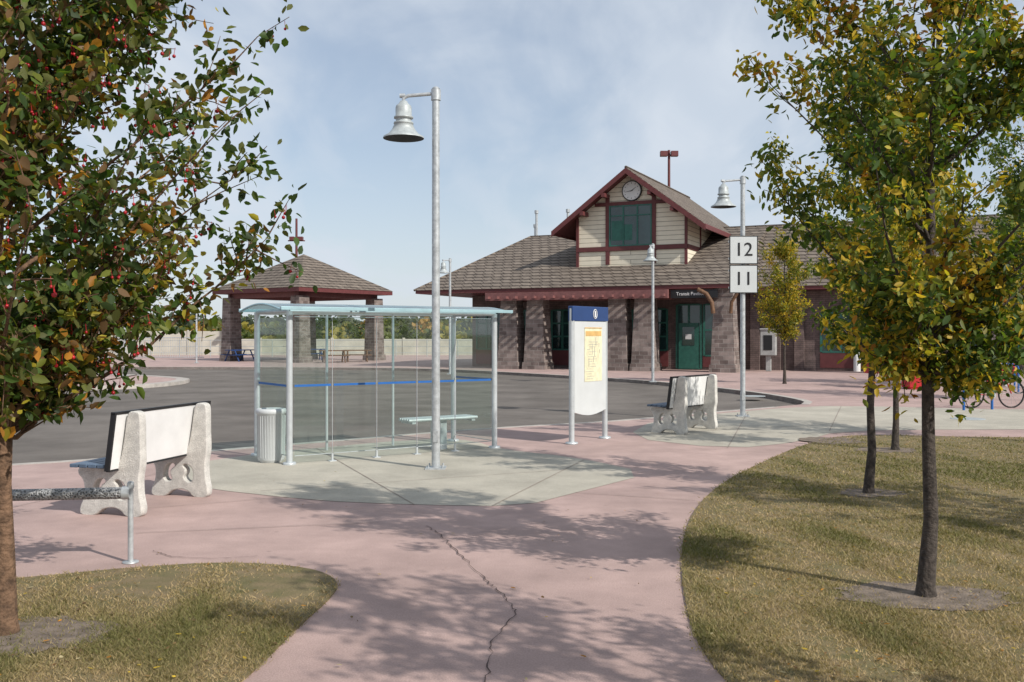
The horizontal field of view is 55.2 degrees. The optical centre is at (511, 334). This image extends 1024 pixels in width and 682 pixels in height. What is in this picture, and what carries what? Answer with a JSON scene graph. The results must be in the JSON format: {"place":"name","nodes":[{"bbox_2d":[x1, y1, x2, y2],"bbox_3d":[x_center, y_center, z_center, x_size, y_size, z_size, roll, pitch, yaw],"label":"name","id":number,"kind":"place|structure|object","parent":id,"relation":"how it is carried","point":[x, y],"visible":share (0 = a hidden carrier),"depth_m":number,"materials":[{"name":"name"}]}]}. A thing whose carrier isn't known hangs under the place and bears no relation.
{"place":"outdoors","nodes":[
{"label":"outdoors","id":0,"kind":"place"},
{"bbox_2d":[0,560,340,681],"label":"lawn","id":1,"kind":"structure","parent":0,"point":[299,582],"depth_m":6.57,"materials":[{"name":"plant"}]},
{"bbox_2d":[0,615,120,657],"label":"bare soil patch","id":2,"kind":"object","parent":1,"relation":"on","point":[36,628],"visible":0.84,"depth_m":5.67,"materials":[{"name":"soil"}]},
{"bbox_2d":[0,0,317,635],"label":"crabapple tree","id":3,"kind":"object","parent":1,"relation":"on","point":[46,344],"visible":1,"depth_m":5.63,"materials":[{"name":"green plant"}]},
{"bbox_2d":[212,254,392,362],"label":"picnic pavilion","id":4,"kind":"structure","parent":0,"point":[331,283],"depth_m":63.60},
{"bbox_2d":[12,369,798,463],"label":"asphalt road","id":5,"kind":"structure","parent":0,"point":[521,400],"depth_m":26.04,"materials":[{"name":"grey asphalt"}]},
{"bbox_2d":[65,374,175,385],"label":"traffic island","id":6,"kind":"structure","parent":5,"relation":"on","point":[151,379],"depth_m":37.79,"materials":[{"name":"pink concrete"}]},
{"bbox_2d":[92,373,188,389],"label":"island kerb","id":7,"kind":"structure","parent":5,"relation":"on","point":[179,380],"depth_m":35.09,"materials":[{"name":"concrete"}]},
{"bbox_2d":[12,367,811,464],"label":"kerb","id":8,"kind":"structure","parent":5,"relation":"on","point":[802,401],"depth_m":30.86,"materials":[{"name":"concrete"}]},
{"bbox_2d":[440,258,451,373],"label":"street lamp","id":9,"kind":"object","parent":5,"relation":"on","point":[443,267],"visible":0.94,"depth_m":42.65,"materials":[{"name":"metal"}]},
{"bbox_2d":[643,243,657,381],"bbox_3d":[5.010,-0.785,35.535,0.540,5.070,0.791,0,0,0],"label":"street lamp","id":10,"kind":"object","parent":5,"relation":"on","point":[650,256],"visible":1,"depth_m":35.75,"materials":[{"name":"metal"}]},
{"bbox_2d":[745,395,764,396],"bbox_3d":[6.800,1.740,27.600,0.680,0.007,0.680,0,0,0],"label":"manhole cover","id":11,"kind":"object","parent":5,"relation":"on","point":[754,396],"visible":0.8,"depth_m":27.38,"materials":[{"name":"grey metal"}]},
{"bbox_2d":[4,0,1023,321],"label":"sky","id":12,"kind":"structure","parent":0,"point":[543,103],"materials":[{"name":"blue"}]},
{"bbox_2d":[12,355,1023,681],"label":"pavement","id":13,"kind":"structure","parent":0,"point":[430,605],"depth_m":8.00,"materials":[{"name":"pink concrete"}]},
{"bbox_2d":[12,481,138,563],"bbox_3d":[-3.748,1.438,7.442,1.781,0.625,0.117,0,0,-4],"label":"leaning rail","id":14,"kind":"object","parent":13,"relation":"on","point":[124,492],"visible":0.99,"depth_m":7.45,"materials":[{"name":"metal"}]},
{"bbox_2d":[70,401,211,516],"bbox_3d":[-3.721,1.250,10.099,0.704,1.024,1.680,0,0,14],"label":"park bench","id":15,"kind":"object","parent":13,"relation":"on","point":[162,438],"visible":0.93,"depth_m":9.91,"materials":[{"name":"concrete"}]},
{"bbox_2d":[98,337,203,357],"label":"metal fence","id":16,"kind":"object","parent":13,"relation":"on","point":[170,348],"visible":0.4,"depth_m":69.99,"materials":[{"name":"metal"}]},
{"bbox_2d":[194,280,207,362],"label":"street lamp","id":17,"kind":"object","parent":13,"relation":"on","point":[196,322],"visible":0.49,"depth_m":58.95,"materials":[{"name":"metal"}]},
{"bbox_2d":[220,349,253,361],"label":"picnic table","id":18,"kind":"object","parent":13,"relation":"on","point":[235,354],"visible":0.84,"depth_m":62.75,"materials":[{"name":"blue metal"}]},
{"bbox_2d":[154,521,382,531],"bbox_3d":[-2.250,1.740,8.850,2.159,0.001,0.010,0,0,-13],"label":"pavement joint","id":19,"kind":"object","parent":13,"relation":"on","point":[267,526],"visible":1,"depth_m":8.86,"materials":[{"name":"brown concrete"}]},
{"bbox_2d":[84,330,471,354],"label":"precast panels","id":20,"kind":"object","parent":13,"relation":"on","point":[215,338],"visible":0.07,"depth_m":81.90,"materials":[{"name":"beige concrete"}]},
{"bbox_2d":[117,340,471,356],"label":"metal fence","id":21,"kind":"object","parent":13,"relation":"on","point":[334,346],"visible":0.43,"depth_m":75.98,"materials":[{"name":"brown metal"}]},
{"bbox_2d":[288,218,304,256],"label":"floodlight mast","id":22,"kind":"object","parent":13,"relation":"on","point":[296,235],"visible":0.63,"depth_m":74.93,"materials":[{"name":"metal"}]},
{"bbox_2d":[311,349,324,359],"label":"picnic table","id":23,"kind":"object","parent":13,"relation":"on","point":[320,353],"visible":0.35,"depth_m":65.72,"materials":[{"name":"blue metal"}]},
{"bbox_2d":[318,350,349,362],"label":"picnic table","id":24,"kind":"object","parent":13,"relation":"on","point":[323,355],"visible":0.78,"depth_m":60.11,"materials":[{"name":"beige concrete"}]},
{"bbox_2d":[343,350,371,361],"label":"picnic table","id":25,"kind":"object","parent":13,"relation":"on","point":[366,358],"visible":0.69,"depth_m":61.73,"materials":[{"name":"beige concrete"}]},
{"bbox_2d":[188,438,633,505],"bbox_3d":[-1.265,1.746,12.680,5.462,0.001,5.768,0,0,-43],"label":"concrete pad","id":26,"kind":"object","parent":13,"relation":"on","point":[399,466],"visible":0.77,"depth_m":12.10,"materials":[{"name":"grey concrete"}]},
{"bbox_2d":[256,407,285,462],"bbox_3d":[-3.300,1.383,13.420,0.410,0.735,0.410,0,0,0],"label":"litter bin","id":27,"kind":"object","parent":26,"relation":"on","point":[271,424],"visible":1,"depth_m":13.26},
{"bbox_2d":[317,448,412,503],"bbox_3d":[-2.000,1.740,12.510,0.010,0.001,5.367,0,0,-22],"label":"pavement joint","id":28,"kind":"object","parent":26,"relation":"on","point":[369,478],"visible":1,"depth_m":11.73,"materials":[{"name":"grey concrete"}]},
{"bbox_2d":[239,303,512,464],"bbox_3d":[-1.968,0.659,14.561,3.724,2.181,1.620,0,0,-35],"label":"bus shelter","id":29,"kind":"object","parent":26,"relation":"on","point":[289,310],"visible":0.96,"depth_m":14.20,"materials":[{"name":"metal"}]},
{"bbox_2d":[383,86,446,469],"bbox_3d":[-1.268,-0.735,12.740,0.816,4.970,0.532,0,0,0],"label":"street lamp","id":30,"kind":"object","parent":26,"relation":"on","point":[403,129],"visible":1,"depth_m":12.70,"materials":[{"name":"metal"}]},
{"bbox_2d":[260,466,608,490],"bbox_3d":[-0.750,1.740,11.900,4.562,0.001,0.010,0,0,-26],"label":"pavement joint","id":31,"kind":"object","parent":26,"relation":"on","point":[434,478],"visible":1,"depth_m":11.77,"materials":[{"name":"grey concrete"}]},
{"bbox_2d":[492,468,566,505],"bbox_3d":[0.400,1.740,11.775,0.010,0.001,3.842,0,0,18],"label":"pavement joint","id":32,"kind":"object","parent":26,"relation":"on","point":[528,487],"visible":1,"depth_m":11.12,"materials":[{"name":"grey concrete"}]},
{"bbox_2d":[428,526,516,681],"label":"pavement crack","id":33,"kind":"object","parent":13,"relation":"on","point":[497,590],"visible":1,"depth_m":6.21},
{"bbox_2d":[0,444,1021,681],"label":"fallen leaves","id":34,"kind":"object","parent":13,"relation":"on","point":[526,678],"visible":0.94,"depth_m":5.57,"materials":[{"name":"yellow plant"}]},
{"bbox_2d":[565,306,610,443],"bbox_3d":[1.255,0.650,16.025,0.200,2.200,1.246,0,0,36],"label":"information sign","id":35,"kind":"object","parent":13,"relation":"on","point":[588,368],"visible":1,"depth_m":15.94,"materials":[{"name":"metal"}]},
{"bbox_2d":[660,150,677,186],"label":"floodlight mast","id":36,"kind":"object","parent":13,"relation":"on","point":[668,153],"visible":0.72,"depth_m":77.90,"materials":[{"name":"red metal"}]},
{"bbox_2d":[476,304,1019,368],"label":"window frames","id":37,"kind":"structure","parent":13,"relation":"on","point":[562,323],"depth_m":48.62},
{"bbox_2d":[679,323,698,368],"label":"entrance door","id":38,"kind":"structure","parent":37,"relation":"attached to","point":[688,356],"depth_m":48.11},
{"bbox_2d":[682,327,694,344],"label":"door glass","id":39,"kind":"object","parent":38,"relation":"attached to","point":[689,330],"visible":1,"depth_m":48.12,"materials":[{"name":"grey glass"}]},
{"bbox_2d":[685,334,690,338],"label":"door notice","id":40,"kind":"object","parent":39,"relation":"attached to","point":[687,336],"depth_m":48.12,"materials":[{"name":"white paper"}]},
{"bbox_2d":[478,305,1017,367],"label":"window glass","id":41,"kind":"object","parent":37,"relation":"in","point":[694,314],"visible":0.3,"depth_m":48.77,"materials":[{"name":"glass"}]},
{"bbox_2d":[497,288,1007,375],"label":"stone columns","id":42,"kind":"structure","parent":13,"relation":"on","point":[529,346],"depth_m":46.87,"materials":[{"name":"stone"}]},
{"bbox_2d":[485,289,672,301],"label":"pergola beams","id":43,"kind":"structure","parent":42,"relation":"on","point":[659,294],"depth_m":47.11,"materials":[{"name":"red wood"}]},
{"bbox_2d":[759,328,777,370],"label":"payphone","id":44,"kind":"object","parent":13,"relation":"on","point":[768,345],"visible":0.84,"depth_m":46.00,"materials":[{"name":"white metal"}]},
{"bbox_2d":[752,225,816,383],"bbox_3d":[9.598,-1.016,34.577,2.324,5.633,2.262,0,0,28],"label":"ash tree","id":45,"kind":"object","parent":13,"relation":"on","point":[782,310],"visible":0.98,"depth_m":34.34,"materials":[{"name":"green plant"}]},
{"bbox_2d":[633,406,1023,446],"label":"concrete pad","id":46,"kind":"object","parent":13,"relation":"on","point":[809,419],"visible":0.84,"depth_m":19.14,"materials":[{"name":"grey concrete"}]},
{"bbox_2d":[647,374,717,434],"bbox_3d":[3.148,1.250,17.752,0.704,1.024,1.680,0,0,38],"label":"park bench","id":47,"kind":"object","parent":46,"relation":"on","point":[687,395],"visible":0.99,"depth_m":17.51,"materials":[{"name":"concrete"}]},
{"bbox_2d":[711,175,758,416],"bbox_3d":[4.718,-0.810,20.763,1.004,5.120,0.532,0,0,0],"label":"street lamp","id":48,"kind":"object","parent":46,"relation":"on","point":[743,251],"visible":1,"depth_m":20.72,"materials":[{"name":"metal"}]},
{"bbox_2d":[951,417,985,419],"bbox_3d":[9.400,1.740,20.200,0.680,0.007,0.680,0,0,0],"label":"manhole cover","id":49,"kind":"object","parent":46,"relation":"on","point":[970,418],"visible":0.85,"depth_m":20.17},
{"bbox_2d":[962,391,992,409],"bbox_3d":[10.750,1.311,22.600,0.857,0.878,0.060,0,0,-17],"label":"bicycle rack","id":50,"kind":"object","parent":46,"relation":"on","point":[963,407],"visible":0.23,"depth_m":22.48,"materials":[{"name":"blue metal"}]},
{"bbox_2d":[676,434,1023,681],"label":"lawn","id":51,"kind":"structure","parent":13,"relation":"on","point":[870,664],"depth_m":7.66,"materials":[{"name":"plant"}]},
{"bbox_2d":[799,437,864,443],"bbox_3d":[5.209,1.733,15.989,1.021,0.001,1.075,0,0,0],"label":"bare soil patch","id":52,"kind":"object","parent":51,"relation":"on","point":[817,439],"visible":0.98,"depth_m":15.96,"materials":[{"name":"soil"}]},
{"bbox_2d":[766,5,969,493],"bbox_3d":[3.818,-0.853,10.711,1.966,5.305,2.049,0,0,0],"label":"ash tree","id":53,"kind":"object","parent":51,"relation":"on","point":[837,197],"visible":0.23,"depth_m":10.66,"materials":[{"name":"green plant"}]},
{"bbox_2d":[840,488,907,496],"bbox_3d":[3.942,1.733,10.714,0.762,0.001,0.640,0,0,0],"label":"bare soil patch","id":54,"kind":"object","parent":51,"relation":"on","point":[851,492],"visible":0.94,"depth_m":10.65,"materials":[{"name":"brown soil"}]},
{"bbox_2d":[732,0,1023,597],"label":"ash tree","id":55,"kind":"object","parent":51,"relation":"on","point":[910,325],"visible":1,"depth_m":6.29,"materials":[{"name":"green plant"}]},
{"bbox_2d":[855,447,915,452],"bbox_3d":[5.597,1.733,14.666,0.980,0.001,0.706,0,0,0],"label":"bare soil patch","id":56,"kind":"object","parent":51,"relation":"on","point":[886,449],"visible":0.8,"depth_m":14.59,"materials":[{"name":"soil"}]},
{"bbox_2d":[813,108,982,449],"bbox_3d":[5.670,-0.879,14.735,2.324,5.359,2.224,0,0,44],"label":"ash tree","id":57,"kind":"object","parent":51,"relation":"on","point":[895,437],"visible":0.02,"depth_m":14.66,"materials":[{"name":"green plant"}]},
{"bbox_2d":[834,581,1019,610],"bbox_3d":[2.721,1.733,6.506,1.220,0.001,0.747,0,0,0],"label":"bare soil patch","id":58,"kind":"object","parent":51,"relation":"on","point":[892,591],"visible":0.94,"depth_m":6.47,"materials":[{"name":"soil"}]},
{"bbox_2d":[944,116,1023,347],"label":"ash tree","id":59,"kind":"object","parent":51,"relation":"on","point":[1001,152],"visible":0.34,"depth_m":15.74,"materials":[{"name":"green plant"}]},
{"bbox_2d":[853,354,860,371],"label":"bollard","id":60,"kind":"object","parent":13,"relation":"on","point":[856,368],"visible":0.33,"depth_m":45.88,"materials":[{"name":"white paint"}]},
{"bbox_2d":[739,290,1023,372],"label":"wing walls","id":61,"kind":"structure","parent":13,"relation":"on","point":[812,352],"depth_m":46.99,"materials":[{"name":"brown brick"}]},
{"bbox_2d":[416,284,836,297],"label":"eaves fascia","id":62,"kind":"structure","parent":61,"relation":"on","point":[469,293],"depth_m":47.38,"materials":[{"name":"red wood"}]},
{"bbox_2d":[697,287,737,313],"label":"timber bracket","id":63,"kind":"object","parent":62,"relation":"attached to","point":[708,297],"visible":0.96,"depth_m":44.66,"materials":[{"name":"brown wood"}]},
{"bbox_2d":[671,289,717,297],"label":"station name board","id":64,"kind":"object","parent":63,"relation":"attached to","point":[713,293],"visible":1,"depth_m":45.14,"materials":[{"name":"black metal"}]},
{"bbox_2d":[676,292,703,294],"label":"name lettering","id":65,"kind":"object","parent":64,"relation":"attached to","point":[687,293],"visible":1,"depth_m":45.25,"materials":[{"name":"white paint"}]},
{"bbox_2d":[417,216,1021,290],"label":"roof","id":66,"kind":"structure","parent":62,"relation":"on","point":[542,262],"depth_m":49.87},
{"bbox_2d":[533,209,569,235],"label":"flue pipes","id":67,"kind":"object","parent":66,"relation":"on","point":[535,226],"visible":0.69,"depth_m":60.92,"materials":[{"name":"metal"}]},
{"bbox_2d":[551,168,730,240],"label":"barge boards","id":68,"kind":"object","parent":66,"relation":"on","point":[565,228],"visible":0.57,"depth_m":49.47,"materials":[{"name":"red wood"}]},
{"bbox_2d":[554,166,729,232],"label":"gable roof","id":69,"kind":"structure","parent":66,"relation":"on","point":[691,207],"depth_m":51.92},
{"bbox_2d":[579,176,711,285],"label":"gable walls","id":70,"kind":"structure","parent":66,"relation":"on","point":[670,227],"depth_m":49.57,"materials":[{"name":"beige wood"}]},
{"bbox_2d":[612,221,631,240],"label":"window blinds","id":71,"kind":"object","parent":70,"relation":"attached to","point":[616,230],"depth_m":49.66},
{"bbox_2d":[609,203,651,246],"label":"gable window frame","id":72,"kind":"object","parent":70,"relation":"in","point":[636,215],"visible":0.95,"depth_m":49.38,"materials":[{"name":"green wood"}]},
{"bbox_2d":[611,204,649,246],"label":"gable window glass","id":73,"kind":"object","parent":72,"relation":"in","point":[643,229],"visible":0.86,"depth_m":49.35,"materials":[{"name":"glass"}]},
{"bbox_2d":[622,180,641,200],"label":"clock rim","id":74,"kind":"object","parent":70,"relation":"attached to","point":[639,194],"visible":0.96,"depth_m":49.31,"materials":[{"name":"black metal"}]},
{"bbox_2d":[623,181,639,199],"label":"clock face","id":75,"kind":"object","parent":74,"relation":"in","point":[633,194],"visible":1,"depth_m":49.35},
{"bbox_2d":[576,190,700,267],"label":"timber trim","id":76,"kind":"structure","parent":70,"relation":"attached to","point":[607,249],"depth_m":49.50,"materials":[{"name":"red wood"}]},
{"bbox_2d":[413,214,996,290],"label":"ridge caps","id":77,"kind":"object","parent":66,"relation":"attached to","point":[550,235],"visible":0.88,"depth_m":53.21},
{"bbox_2d":[750,290,948,370],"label":"brick pilasters","id":78,"kind":"object","parent":61,"relation":"attached to","point":[775,359],"visible":0.29,"depth_m":47.51,"materials":[{"name":"brown brick"}]},
{"bbox_2d":[958,370,1023,407],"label":"bicycle","id":79,"kind":"object","parent":13,"relation":"on","point":[1003,404],"visible":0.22,"depth_m":23.25,"materials":[{"name":"metal"}]},
{"bbox_2d":[960,175,1023,327],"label":"ash tree","id":80,"kind":"object","parent":13,"relation":"on","point":[1002,209],"visible":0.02,"depth_m":32.29,"materials":[{"name":"green plant"}]},
{"bbox_2d":[988,214,1023,306],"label":"ash tree","id":81,"kind":"object","parent":13,"relation":"on","point":[1020,274],"visible":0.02,"depth_m":25.70,"materials":[{"name":"green plant"}]},
{"bbox_2d":[995,363,1023,393],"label":"bicycle","id":82,"kind":"object","parent":13,"relation":"on","point":[1010,378],"visible":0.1,"depth_m":28.70,"materials":[{"name":"metal"}]},
{"bbox_2d":[1001,363,1019,391],"bbox_3d":[14.900,1.311,29.500,0.857,0.878,0.061,0,0,-11],"label":"bicycle rack","id":83,"kind":"object","parent":13,"relation":"on","point":[1018,384],"visible":0.27,"depth_m":29.56,"materials":[{"name":"blue metal"}]},
{"bbox_2d":[472,293,738,369],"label":"walls","id":84,"kind":"structure","parent":0,"point":[669,304],"depth_m":48.81,"materials":[{"name":"brown brick"}]},
{"bbox_2d":[476,350,1020,369],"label":"maroon panels","id":85,"kind":"object","parent":84,"relation":"attached to","point":[827,360],"visible":0.23,"depth_m":48.67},
{"bbox_2d":[901,377,921,389],"bbox_3d":[12.853,0.890,31.180,0.760,1.720,0.600,0,0,-9],"label":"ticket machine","id":86,"kind":"object","parent":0,"point":[912,383],"visible":0.14,"depth_m":30.95,"materials":[{"name":"red paint"}]},
{"label":"ground","id":87,"kind":"structure","parent":0,"visible":0},
{"bbox_2d":[122,314,471,335],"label":"distant trees","id":88,"kind":"object","parent":87,"relation":"on","point":[400,324],"visible":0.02,"depth_m":184.21,"materials":[{"name":"green plant"}]},
{"bbox_2d":[126,324,471,338],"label":"distant trees","id":89,"kind":"object","parent":87,"relation":"on","point":[401,333],"visible":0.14,"depth_m":100.37,"materials":[{"name":"green plant"}]},
{"bbox_2d":[131,312,471,332],"bbox_3d":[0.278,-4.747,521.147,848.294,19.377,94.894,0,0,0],"label":"distant trees","id":90,"kind":"object","parent":87,"relation":"on","point":[466,323],"visible":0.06,"depth_m":504.39,"materials":[{"name":"green plant"}]}
]}

